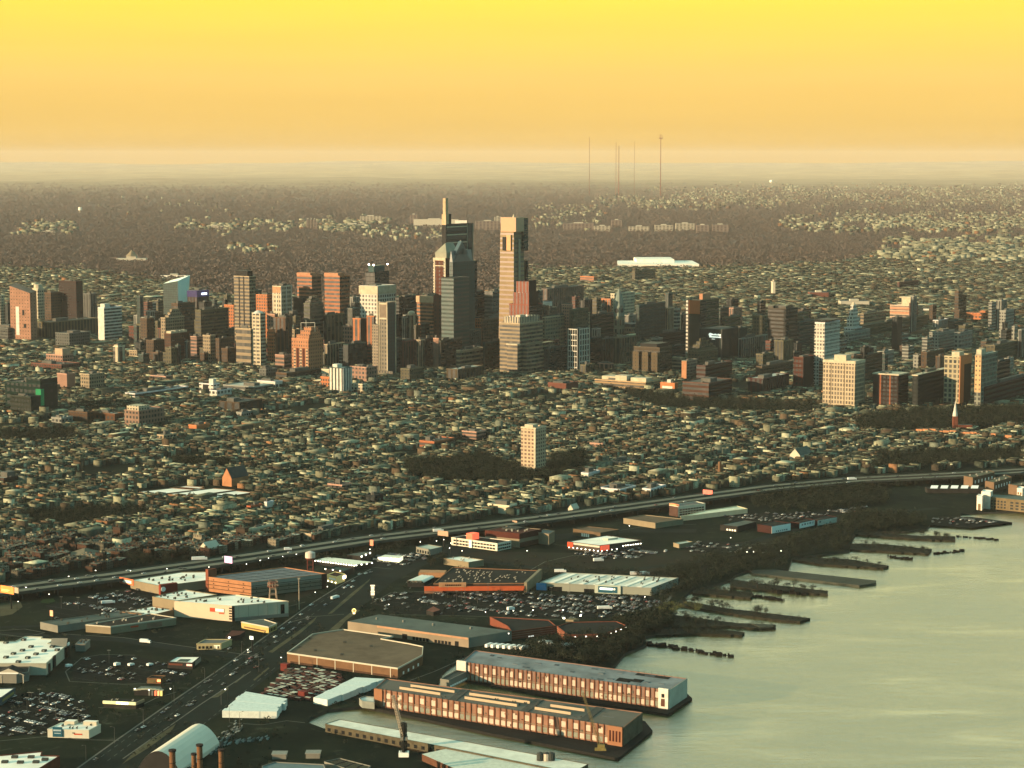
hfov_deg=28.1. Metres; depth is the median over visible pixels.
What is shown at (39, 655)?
white superstore
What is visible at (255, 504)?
city block
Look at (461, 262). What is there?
office tower
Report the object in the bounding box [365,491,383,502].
city block
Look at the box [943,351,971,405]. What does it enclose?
apartment tower
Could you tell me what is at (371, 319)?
city block
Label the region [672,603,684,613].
budding tree
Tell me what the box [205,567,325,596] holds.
brick warehouse
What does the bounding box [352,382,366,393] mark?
city block
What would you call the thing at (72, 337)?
city block
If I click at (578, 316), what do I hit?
city block
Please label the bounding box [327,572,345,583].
yellow shop
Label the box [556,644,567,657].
bare tree
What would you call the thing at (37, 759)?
corner store
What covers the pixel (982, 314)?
city block
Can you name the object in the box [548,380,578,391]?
city block
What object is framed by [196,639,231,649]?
fast food shop
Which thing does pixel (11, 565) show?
rowhouse
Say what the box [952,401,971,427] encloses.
church spire
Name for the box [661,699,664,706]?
doorway
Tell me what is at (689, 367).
city block
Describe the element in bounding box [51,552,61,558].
rowhouse
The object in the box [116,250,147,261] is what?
memorial hall
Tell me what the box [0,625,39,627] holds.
service road
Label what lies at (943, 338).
city block
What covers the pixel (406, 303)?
office tower
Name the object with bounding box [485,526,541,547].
cinema
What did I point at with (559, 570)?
lorry
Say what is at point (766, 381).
city block
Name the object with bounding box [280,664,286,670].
door
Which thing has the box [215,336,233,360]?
city block
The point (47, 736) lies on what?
road kerb
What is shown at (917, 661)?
river water
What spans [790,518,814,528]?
white walled shed
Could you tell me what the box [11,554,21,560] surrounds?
rowhouse
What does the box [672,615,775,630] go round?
old pier
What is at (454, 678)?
pier gatehouse
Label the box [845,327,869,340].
city block
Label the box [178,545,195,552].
bare tree
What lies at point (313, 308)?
apartment tower
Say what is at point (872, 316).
city block
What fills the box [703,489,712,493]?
billboard
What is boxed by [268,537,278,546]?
rowhouse
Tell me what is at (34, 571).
rowhouse
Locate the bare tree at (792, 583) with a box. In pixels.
[790,579,798,588]
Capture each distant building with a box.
[40,230,56,233]
[161,273,187,277]
[306,218,309,227]
[310,218,312,228]
[360,215,381,220]
[410,214,417,223]
[414,218,454,226]
[455,219,466,223]
[475,220,499,230]
[494,216,500,222]
[563,222,593,230]
[594,225,609,231]
[611,219,621,227]
[628,225,648,231]
[654,224,672,231]
[675,222,694,230]
[696,224,708,232]
[711,224,728,232]
[771,280,774,292]
[808,290,828,296]
[838,299,868,304]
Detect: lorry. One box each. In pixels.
[140,638,150,643]
[192,556,206,559]
[554,569,565,572]
[593,558,603,561]
[597,605,611,609]
[630,571,649,574]
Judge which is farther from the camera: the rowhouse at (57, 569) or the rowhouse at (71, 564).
the rowhouse at (71, 564)
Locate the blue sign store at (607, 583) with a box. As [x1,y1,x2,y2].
[536,572,677,595]
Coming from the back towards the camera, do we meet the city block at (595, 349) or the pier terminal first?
the city block at (595, 349)
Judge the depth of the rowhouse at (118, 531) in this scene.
2294.64 m
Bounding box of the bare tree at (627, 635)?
[618,632,636,647]
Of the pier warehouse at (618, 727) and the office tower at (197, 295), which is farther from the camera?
the office tower at (197, 295)
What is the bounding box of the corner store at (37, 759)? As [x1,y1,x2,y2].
[0,751,59,767]
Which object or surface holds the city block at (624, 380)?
on the ground
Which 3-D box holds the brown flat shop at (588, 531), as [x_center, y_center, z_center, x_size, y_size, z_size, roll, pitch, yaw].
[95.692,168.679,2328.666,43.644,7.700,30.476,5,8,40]
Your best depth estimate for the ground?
2592.41 m
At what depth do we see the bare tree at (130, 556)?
2172.80 m
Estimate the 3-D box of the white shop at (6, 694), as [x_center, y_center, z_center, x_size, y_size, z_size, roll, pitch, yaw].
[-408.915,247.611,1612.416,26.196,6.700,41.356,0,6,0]
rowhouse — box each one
[0,565,8,570]
[1,533,7,539]
[1,555,12,561]
[1,569,9,580]
[6,544,14,551]
[7,561,17,571]
[10,536,21,539]
[10,543,19,549]
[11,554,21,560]
[11,568,24,577]
[12,560,22,567]
[17,542,27,547]
[22,572,32,579]
[23,556,35,560]
[26,567,37,578]
[27,537,36,544]
[32,549,44,559]
[35,566,40,576]
[37,537,48,545]
[38,566,46,576]
[41,564,50,574]
[43,536,52,544]
[47,564,55,574]
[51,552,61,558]
[52,564,59,572]
[55,541,67,549]
[57,562,68,571]
[59,537,70,549]
[59,549,70,555]
[60,558,73,570]
[63,536,74,542]
[64,554,76,559]
[69,542,76,550]
[69,559,77,568]
[74,558,85,567]
[77,542,89,549]
[83,556,94,564]
[85,564,96,571]
[86,540,96,549]
[86,554,98,559]
[89,561,100,570]
[95,540,107,550]
[95,550,106,559]
[95,559,105,570]
[100,559,109,569]
[102,548,110,552]
[103,540,111,548]
[106,557,118,567]
[111,549,123,557]
[113,524,123,535]
[114,557,122,566]
[116,556,126,564]
[118,548,127,557]
[125,545,134,552]
[132,542,143,553]
[143,547,154,557]
[144,543,155,547]
[148,539,158,547]
[160,536,169,545]
[164,548,176,556]
[169,544,179,555]
[177,545,188,554]
[189,546,199,554]
[193,531,205,540]
[200,547,211,555]
[217,545,223,553]
[222,540,234,550]
[230,538,240,548]
[236,524,247,533]
[241,538,252,546]
[247,537,255,545]
[252,533,262,543]
[263,535,266,542]
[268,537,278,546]
[277,537,286,545]
[280,535,290,544]
[286,533,296,542]
[292,532,299,541]
[295,531,303,540]
[309,532,317,541]
[313,531,320,540]
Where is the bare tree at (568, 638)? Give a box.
[562,634,572,642]
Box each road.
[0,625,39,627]
[78,528,695,767]
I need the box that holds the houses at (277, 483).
[0,358,1023,571]
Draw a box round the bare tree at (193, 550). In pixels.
[190,548,201,556]
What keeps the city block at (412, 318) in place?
on the ground
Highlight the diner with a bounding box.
[103,698,144,708]
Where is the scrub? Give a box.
[5,549,659,767]
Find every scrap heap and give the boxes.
[209,719,242,754]
[220,735,269,745]
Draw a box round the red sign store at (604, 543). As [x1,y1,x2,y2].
[567,535,641,552]
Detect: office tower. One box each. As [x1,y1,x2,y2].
[4,301,10,323]
[10,283,37,339]
[32,284,44,318]
[44,291,60,320]
[59,280,82,318]
[83,292,96,317]
[163,275,189,314]
[171,301,194,334]
[187,288,208,308]
[272,283,291,315]
[297,272,320,300]
[324,272,349,313]
[359,283,395,323]
[365,263,388,283]
[372,301,395,374]
[395,294,416,337]
[416,293,433,336]
[433,243,454,339]
[441,276,468,348]
[442,198,476,316]
[449,240,474,328]
[477,290,484,318]
[484,289,498,318]
[499,214,527,337]
[509,280,541,319]
[632,341,671,372]
[686,299,705,352]
[699,293,718,326]
[699,326,737,358]
[767,304,797,350]
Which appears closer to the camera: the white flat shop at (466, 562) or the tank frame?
the tank frame
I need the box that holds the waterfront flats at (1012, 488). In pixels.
[1008,481,1023,494]
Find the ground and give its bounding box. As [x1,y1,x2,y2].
[0,161,1023,767]
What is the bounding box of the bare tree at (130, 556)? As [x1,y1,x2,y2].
[126,551,135,562]
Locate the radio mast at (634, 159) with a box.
[634,141,634,178]
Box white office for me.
[451,532,510,550]
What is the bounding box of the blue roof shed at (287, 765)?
[262,762,324,767]
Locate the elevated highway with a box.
[0,467,1023,600]
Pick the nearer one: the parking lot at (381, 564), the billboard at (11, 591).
the billboard at (11, 591)
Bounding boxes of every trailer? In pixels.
[485,642,493,647]
[496,643,504,648]
[502,643,510,648]
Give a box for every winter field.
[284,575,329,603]
[463,528,855,576]
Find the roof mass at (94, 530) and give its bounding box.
[0,252,1023,567]
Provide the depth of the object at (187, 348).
4324.23 m
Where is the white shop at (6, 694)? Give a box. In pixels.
[0,688,14,705]
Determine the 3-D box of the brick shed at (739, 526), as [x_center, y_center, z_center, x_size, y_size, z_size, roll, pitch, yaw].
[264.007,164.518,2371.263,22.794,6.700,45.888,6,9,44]
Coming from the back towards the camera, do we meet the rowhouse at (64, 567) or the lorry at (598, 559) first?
the lorry at (598, 559)
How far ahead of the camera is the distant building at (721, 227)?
11902.15 m
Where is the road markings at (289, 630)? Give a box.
[2,510,845,761]
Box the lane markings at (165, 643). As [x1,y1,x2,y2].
[70,634,260,656]
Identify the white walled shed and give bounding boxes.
[757,520,790,533]
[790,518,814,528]
[810,515,836,525]
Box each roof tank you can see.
[537,752,542,760]
[543,752,548,760]
[549,752,554,760]
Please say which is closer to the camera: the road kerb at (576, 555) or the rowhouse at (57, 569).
the rowhouse at (57, 569)
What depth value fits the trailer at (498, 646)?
1789.79 m
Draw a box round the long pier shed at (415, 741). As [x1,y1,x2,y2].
[325,719,587,767]
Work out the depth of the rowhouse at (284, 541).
2271.03 m
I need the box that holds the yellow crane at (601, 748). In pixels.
[582,692,606,751]
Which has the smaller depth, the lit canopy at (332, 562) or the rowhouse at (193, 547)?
the lit canopy at (332, 562)
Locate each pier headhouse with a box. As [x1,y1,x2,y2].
[977,494,983,510]
[981,489,992,508]
[1017,486,1023,495]
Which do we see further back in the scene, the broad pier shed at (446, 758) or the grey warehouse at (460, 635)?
the grey warehouse at (460, 635)
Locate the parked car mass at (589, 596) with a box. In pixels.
[63,506,996,607]
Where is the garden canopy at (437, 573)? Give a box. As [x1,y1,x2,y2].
[419,570,445,576]
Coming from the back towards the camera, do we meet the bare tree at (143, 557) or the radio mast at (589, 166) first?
the radio mast at (589, 166)
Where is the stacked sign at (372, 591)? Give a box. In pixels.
[370,585,374,602]
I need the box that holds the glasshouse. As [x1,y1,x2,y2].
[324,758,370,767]
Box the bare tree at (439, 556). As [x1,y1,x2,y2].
[434,555,451,559]
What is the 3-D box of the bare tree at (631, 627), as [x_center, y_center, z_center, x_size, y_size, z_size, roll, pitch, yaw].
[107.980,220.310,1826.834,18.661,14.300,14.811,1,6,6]
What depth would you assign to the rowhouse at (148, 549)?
2196.48 m
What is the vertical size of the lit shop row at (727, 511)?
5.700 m
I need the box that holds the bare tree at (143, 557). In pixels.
[138,551,149,564]
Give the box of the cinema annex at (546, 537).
[538,529,554,544]
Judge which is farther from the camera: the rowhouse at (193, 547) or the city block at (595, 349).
the city block at (595, 349)
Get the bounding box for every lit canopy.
[315,557,372,569]
[347,552,370,560]
[378,555,402,561]
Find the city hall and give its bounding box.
[613,285,635,333]
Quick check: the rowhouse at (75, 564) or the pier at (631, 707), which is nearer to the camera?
the pier at (631, 707)
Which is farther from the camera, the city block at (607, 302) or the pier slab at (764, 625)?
the city block at (607, 302)
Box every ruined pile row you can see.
[646,641,733,657]
[753,595,784,601]
[772,588,805,595]
[887,554,912,559]
[933,549,964,554]
[956,535,998,540]
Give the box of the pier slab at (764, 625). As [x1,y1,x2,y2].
[752,624,772,627]
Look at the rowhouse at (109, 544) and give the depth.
2238.45 m
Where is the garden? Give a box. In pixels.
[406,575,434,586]
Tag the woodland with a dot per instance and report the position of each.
(474, 465)
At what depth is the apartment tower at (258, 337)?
4207.84 m
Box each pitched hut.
[224,630,244,640]
[426,606,439,615]
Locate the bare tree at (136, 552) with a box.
[124,548,141,559]
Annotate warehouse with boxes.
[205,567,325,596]
[222,691,286,717]
[287,629,422,677]
[348,614,511,647]
[374,678,642,746]
[456,650,686,709]
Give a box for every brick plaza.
[490,617,555,638]
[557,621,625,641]
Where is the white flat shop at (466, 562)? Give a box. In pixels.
[443,556,483,567]
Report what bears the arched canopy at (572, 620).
on the ground
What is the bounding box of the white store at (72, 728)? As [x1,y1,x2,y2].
[47,719,100,738]
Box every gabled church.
[222,465,248,486]
[568,503,578,509]
[790,446,811,458]
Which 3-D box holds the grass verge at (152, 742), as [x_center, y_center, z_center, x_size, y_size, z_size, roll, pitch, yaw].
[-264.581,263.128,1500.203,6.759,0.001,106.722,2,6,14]
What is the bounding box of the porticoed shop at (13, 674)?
[0,665,29,682]
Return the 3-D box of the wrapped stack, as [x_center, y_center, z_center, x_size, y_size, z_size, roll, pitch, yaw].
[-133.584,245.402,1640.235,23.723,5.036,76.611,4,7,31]
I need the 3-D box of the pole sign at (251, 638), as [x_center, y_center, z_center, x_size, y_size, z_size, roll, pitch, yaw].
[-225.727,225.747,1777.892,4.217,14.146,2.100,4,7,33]
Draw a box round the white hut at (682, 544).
[673,540,692,547]
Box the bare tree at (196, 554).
[188,550,204,556]
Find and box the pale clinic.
[416,544,442,554]
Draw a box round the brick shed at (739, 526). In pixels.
[720,520,755,531]
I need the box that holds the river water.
[309,513,1023,767]
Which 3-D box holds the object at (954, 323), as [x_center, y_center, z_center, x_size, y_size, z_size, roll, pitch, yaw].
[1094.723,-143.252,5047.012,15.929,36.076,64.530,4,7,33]
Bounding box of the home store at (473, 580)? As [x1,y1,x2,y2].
[424,567,541,592]
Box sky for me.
[0,0,1023,163]
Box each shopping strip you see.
[40,611,143,632]
[85,613,175,633]
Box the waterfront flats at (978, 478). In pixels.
[964,470,994,486]
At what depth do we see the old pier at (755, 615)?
1925.66 m
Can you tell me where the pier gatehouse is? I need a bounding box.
[440,670,466,686]
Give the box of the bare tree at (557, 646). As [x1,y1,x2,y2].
[549,641,563,654]
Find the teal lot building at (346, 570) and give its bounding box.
[325,566,352,575]
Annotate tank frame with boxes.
[267,580,277,599]
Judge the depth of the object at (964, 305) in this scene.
5215.18 m
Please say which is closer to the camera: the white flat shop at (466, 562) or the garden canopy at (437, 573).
the garden canopy at (437, 573)
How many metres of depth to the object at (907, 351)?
4308.09 m
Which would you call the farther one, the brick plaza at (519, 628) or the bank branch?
the brick plaza at (519, 628)
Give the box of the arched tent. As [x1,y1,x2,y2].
[138,724,218,767]
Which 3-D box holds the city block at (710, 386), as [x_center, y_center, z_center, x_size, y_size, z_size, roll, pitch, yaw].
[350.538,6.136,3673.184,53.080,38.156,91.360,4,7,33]
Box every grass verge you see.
[0,599,21,615]
[41,598,54,603]
[124,724,175,762]
[212,687,227,697]
[253,667,268,679]
[269,617,315,652]
[329,578,370,613]
[329,610,359,630]
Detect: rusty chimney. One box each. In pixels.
[168,748,175,767]
[191,752,196,767]
[196,743,202,767]
[218,748,224,767]
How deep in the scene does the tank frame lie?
1960.32 m
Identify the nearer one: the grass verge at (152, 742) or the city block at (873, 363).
the grass verge at (152, 742)
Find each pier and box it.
[366,706,651,760]
[464,680,691,716]
[655,628,744,637]
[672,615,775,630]
[677,600,809,623]
[692,588,753,599]
[730,579,827,595]
[749,569,875,587]
[792,557,888,569]
[850,543,931,555]
[855,532,954,541]
[930,517,1011,529]
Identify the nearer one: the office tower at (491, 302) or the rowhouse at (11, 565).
the rowhouse at (11, 565)
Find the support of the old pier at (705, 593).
in the river water
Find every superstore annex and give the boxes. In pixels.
[122,606,173,616]
[152,590,216,608]
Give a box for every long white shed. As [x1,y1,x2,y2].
[139,487,204,495]
[168,488,235,495]
[171,486,204,489]
[190,491,249,498]
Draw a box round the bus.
[101,600,114,603]
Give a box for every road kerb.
[1,736,118,740]
[65,654,152,683]
[77,569,370,767]
[122,671,250,758]
[531,555,638,569]
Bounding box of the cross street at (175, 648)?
[0,632,287,663]
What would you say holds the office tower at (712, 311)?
on the ground
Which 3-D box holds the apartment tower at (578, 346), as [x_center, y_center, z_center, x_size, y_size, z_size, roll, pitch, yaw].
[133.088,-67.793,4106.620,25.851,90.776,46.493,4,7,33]
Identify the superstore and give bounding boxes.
[0,636,69,674]
[174,594,288,621]
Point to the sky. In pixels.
(82, 81)
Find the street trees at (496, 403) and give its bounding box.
[0,249,1023,576]
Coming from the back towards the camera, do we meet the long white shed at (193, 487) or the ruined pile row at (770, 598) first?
the long white shed at (193, 487)
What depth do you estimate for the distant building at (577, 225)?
12222.11 m
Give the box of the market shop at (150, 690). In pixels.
[133,686,163,695]
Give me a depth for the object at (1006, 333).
4478.07 m
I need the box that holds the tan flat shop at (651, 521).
[623,515,682,528]
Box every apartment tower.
[0,294,4,323]
[57,369,74,386]
[80,371,104,387]
[98,303,121,339]
[113,343,124,361]
[195,307,228,337]
[224,303,234,327]
[234,270,255,343]
[252,310,265,364]
[256,292,272,337]
[291,322,322,368]
[303,296,322,336]
[521,423,545,474]
[567,327,589,369]
[813,318,841,384]
[823,354,865,406]
[872,371,908,405]
[912,367,943,404]
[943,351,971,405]
[974,348,997,405]
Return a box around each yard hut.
[271,751,287,758]
[305,750,321,758]
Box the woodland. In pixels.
[0,383,1023,663]
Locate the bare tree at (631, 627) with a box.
[626,624,642,634]
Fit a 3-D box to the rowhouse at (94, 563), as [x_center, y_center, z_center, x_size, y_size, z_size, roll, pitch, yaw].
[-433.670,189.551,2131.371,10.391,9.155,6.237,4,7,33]
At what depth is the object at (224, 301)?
4772.81 m
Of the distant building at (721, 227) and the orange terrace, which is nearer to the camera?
the orange terrace
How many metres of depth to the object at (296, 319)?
4519.89 m
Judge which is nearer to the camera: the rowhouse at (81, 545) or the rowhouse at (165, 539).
the rowhouse at (81, 545)
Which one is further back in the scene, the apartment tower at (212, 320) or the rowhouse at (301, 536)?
the apartment tower at (212, 320)
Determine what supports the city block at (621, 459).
on the ground
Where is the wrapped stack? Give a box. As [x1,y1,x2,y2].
[313,677,383,705]
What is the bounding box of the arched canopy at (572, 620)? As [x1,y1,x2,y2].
[563,615,580,622]
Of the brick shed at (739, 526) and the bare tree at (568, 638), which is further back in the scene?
the brick shed at (739, 526)
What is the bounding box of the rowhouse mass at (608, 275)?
[0,249,1023,581]
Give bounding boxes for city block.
[0,324,12,338]
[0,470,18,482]
[5,376,57,407]
[10,393,40,413]
[31,360,80,368]
[37,317,97,337]
[46,347,73,360]
[51,415,72,422]
[55,330,89,344]
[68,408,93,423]
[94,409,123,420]
[96,517,120,524]
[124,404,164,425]
[125,385,188,396]
[129,348,144,356]
[146,338,163,358]
[150,374,172,378]
[155,318,160,337]
[157,430,176,438]
[160,308,184,338]
[164,329,188,359]
[188,421,209,428]
[190,334,202,358]
[199,378,219,393]
[203,333,215,361]
[209,387,231,396]
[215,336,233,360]
[219,397,261,409]
[223,382,273,390]
[236,325,252,364]
[236,409,251,416]
[247,502,261,508]
[249,523,273,532]
[257,378,282,386]
[259,365,276,376]
[264,498,273,507]
[267,311,277,328]
[267,327,275,361]
[273,315,291,353]
[275,352,291,368]
[276,367,321,377]
[284,310,303,327]
[292,296,321,312]
[292,327,303,337]
[301,524,347,540]
[320,374,329,386]
[321,367,329,375]
[324,312,344,343]
[324,340,344,364]
[327,478,351,488]
[329,363,351,392]
[343,324,352,343]
[343,340,366,365]
[344,305,359,325]
[352,316,366,341]
[352,364,377,380]
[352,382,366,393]
[353,459,368,464]
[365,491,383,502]
[366,313,375,344]
[396,337,401,371]
[400,364,423,379]
[401,338,416,367]
[406,311,416,338]
[416,337,423,366]
[419,435,454,447]
[423,335,433,365]
[433,335,439,366]
[438,337,461,366]
[446,365,483,379]
[456,346,482,366]
[462,428,485,438]
[469,328,480,345]
[475,317,480,327]
[481,316,498,346]
[483,338,499,369]
[487,499,516,513]
[499,314,554,372]
[541,284,583,314]
[542,312,589,344]
[543,300,551,305]
[544,345,566,370]
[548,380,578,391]
[562,303,572,344]
[569,307,588,327]
[580,275,596,280]
[580,361,594,373]
[581,467,599,477]
[590,311,613,337]
[590,336,601,364]
[590,440,603,446]
[595,374,660,390]
[597,361,612,368]
[600,297,611,311]
[600,482,635,492]
[601,336,613,362]
[610,291,634,314]
[612,456,635,464]
[614,335,635,363]
[632,268,654,279]
[636,301,665,339]
[642,482,665,496]
[656,329,685,345]
[660,379,677,388]
[665,306,674,329]
[672,344,685,356]
[672,356,682,369]
[681,358,697,378]
[682,377,731,400]
[687,337,717,364]
[696,360,731,378]
[719,305,728,325]
[722,314,739,326]
[729,306,742,325]
[738,334,767,357]
[748,372,788,392]
[752,314,767,335]
[756,351,774,365]
[756,360,792,375]
[774,337,793,360]
[793,355,813,386]
[797,318,815,346]
[839,338,846,350]
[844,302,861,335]
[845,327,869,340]
[859,314,928,333]
[860,310,885,324]
[864,352,882,380]
[890,296,922,318]
[897,279,917,286]
[921,348,943,367]
[929,328,954,348]
[933,317,948,328]
[954,329,972,349]
[966,310,987,319]
[983,373,1023,403]
[985,339,1017,360]
[997,359,1009,380]
[1018,328,1023,356]
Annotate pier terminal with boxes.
[990,494,1023,511]
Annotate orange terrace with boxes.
[916,428,1014,440]
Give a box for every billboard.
[0,585,18,608]
[224,556,232,571]
[437,530,448,546]
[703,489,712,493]
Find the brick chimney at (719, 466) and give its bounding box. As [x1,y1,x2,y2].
[718,461,721,471]
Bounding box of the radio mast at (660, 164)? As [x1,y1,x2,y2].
[659,135,662,194]
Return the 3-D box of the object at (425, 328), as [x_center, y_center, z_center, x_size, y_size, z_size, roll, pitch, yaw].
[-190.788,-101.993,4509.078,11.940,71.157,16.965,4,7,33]
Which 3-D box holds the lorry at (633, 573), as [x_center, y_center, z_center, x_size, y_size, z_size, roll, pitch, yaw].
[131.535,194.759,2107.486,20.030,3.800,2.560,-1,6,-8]
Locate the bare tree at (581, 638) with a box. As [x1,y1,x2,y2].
[574,632,588,642]
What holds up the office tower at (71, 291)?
on the ground
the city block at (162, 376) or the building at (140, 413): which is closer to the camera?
the building at (140, 413)
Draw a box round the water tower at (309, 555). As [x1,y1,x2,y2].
[305,551,314,571]
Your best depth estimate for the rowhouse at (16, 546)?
2219.36 m
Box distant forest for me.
[0,180,1023,296]
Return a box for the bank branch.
[167,656,200,668]
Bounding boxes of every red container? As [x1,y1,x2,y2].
[280,662,289,670]
[298,690,307,696]
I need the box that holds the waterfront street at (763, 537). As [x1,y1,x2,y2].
[415,507,940,571]
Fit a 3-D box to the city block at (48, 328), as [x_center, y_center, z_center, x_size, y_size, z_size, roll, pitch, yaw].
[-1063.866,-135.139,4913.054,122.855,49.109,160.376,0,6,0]
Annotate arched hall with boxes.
[199,540,218,548]
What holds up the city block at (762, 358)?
on the ground
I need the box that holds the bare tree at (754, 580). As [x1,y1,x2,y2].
[750,576,764,587]
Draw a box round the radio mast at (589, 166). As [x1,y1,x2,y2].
[589,137,589,195]
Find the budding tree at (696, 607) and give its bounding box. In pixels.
[692,602,703,610]
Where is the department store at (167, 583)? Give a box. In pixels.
[119,572,205,594]
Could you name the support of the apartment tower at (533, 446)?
on the ground
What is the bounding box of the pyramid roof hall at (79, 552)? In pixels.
[71,548,98,555]
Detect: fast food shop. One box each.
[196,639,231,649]
[241,619,276,632]
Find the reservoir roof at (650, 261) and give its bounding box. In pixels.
[617,257,698,266]
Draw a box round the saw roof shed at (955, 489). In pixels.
[925,485,984,492]
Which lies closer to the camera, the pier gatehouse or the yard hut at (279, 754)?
the yard hut at (279, 754)
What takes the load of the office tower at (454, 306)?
on the ground
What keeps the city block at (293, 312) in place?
on the ground
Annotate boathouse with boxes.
[359,696,374,708]
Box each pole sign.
[249,636,252,651]
[370,540,372,559]
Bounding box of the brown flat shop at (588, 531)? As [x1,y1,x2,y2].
[573,526,619,537]
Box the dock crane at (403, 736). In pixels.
[391,695,408,756]
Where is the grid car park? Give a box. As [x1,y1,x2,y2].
[669,501,705,516]
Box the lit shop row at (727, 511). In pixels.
[680,506,747,520]
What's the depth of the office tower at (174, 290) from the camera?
5321.97 m
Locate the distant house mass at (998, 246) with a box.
[11,181,1023,262]
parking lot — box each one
[0,692,89,736]
[45,589,158,619]
[72,655,190,682]
[364,554,432,566]
[373,590,661,618]
[577,545,669,558]
[682,540,769,553]
[724,507,865,520]
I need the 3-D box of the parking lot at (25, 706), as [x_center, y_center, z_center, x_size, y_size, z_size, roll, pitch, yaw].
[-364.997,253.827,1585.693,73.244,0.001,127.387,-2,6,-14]
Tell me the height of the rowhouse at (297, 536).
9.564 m
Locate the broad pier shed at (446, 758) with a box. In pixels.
[422,749,538,767]
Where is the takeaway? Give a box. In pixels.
[147,675,165,683]
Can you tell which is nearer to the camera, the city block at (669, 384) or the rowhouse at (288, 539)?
the rowhouse at (288, 539)
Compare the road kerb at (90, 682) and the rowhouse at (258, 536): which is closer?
the road kerb at (90, 682)
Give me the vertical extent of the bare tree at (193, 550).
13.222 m
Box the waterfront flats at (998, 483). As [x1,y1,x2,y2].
[985,475,1011,491]
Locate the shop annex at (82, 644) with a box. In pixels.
[75,639,89,650]
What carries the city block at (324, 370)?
on the ground
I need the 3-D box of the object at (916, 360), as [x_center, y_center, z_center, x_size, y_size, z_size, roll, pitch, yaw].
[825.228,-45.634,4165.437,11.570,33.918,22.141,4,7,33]

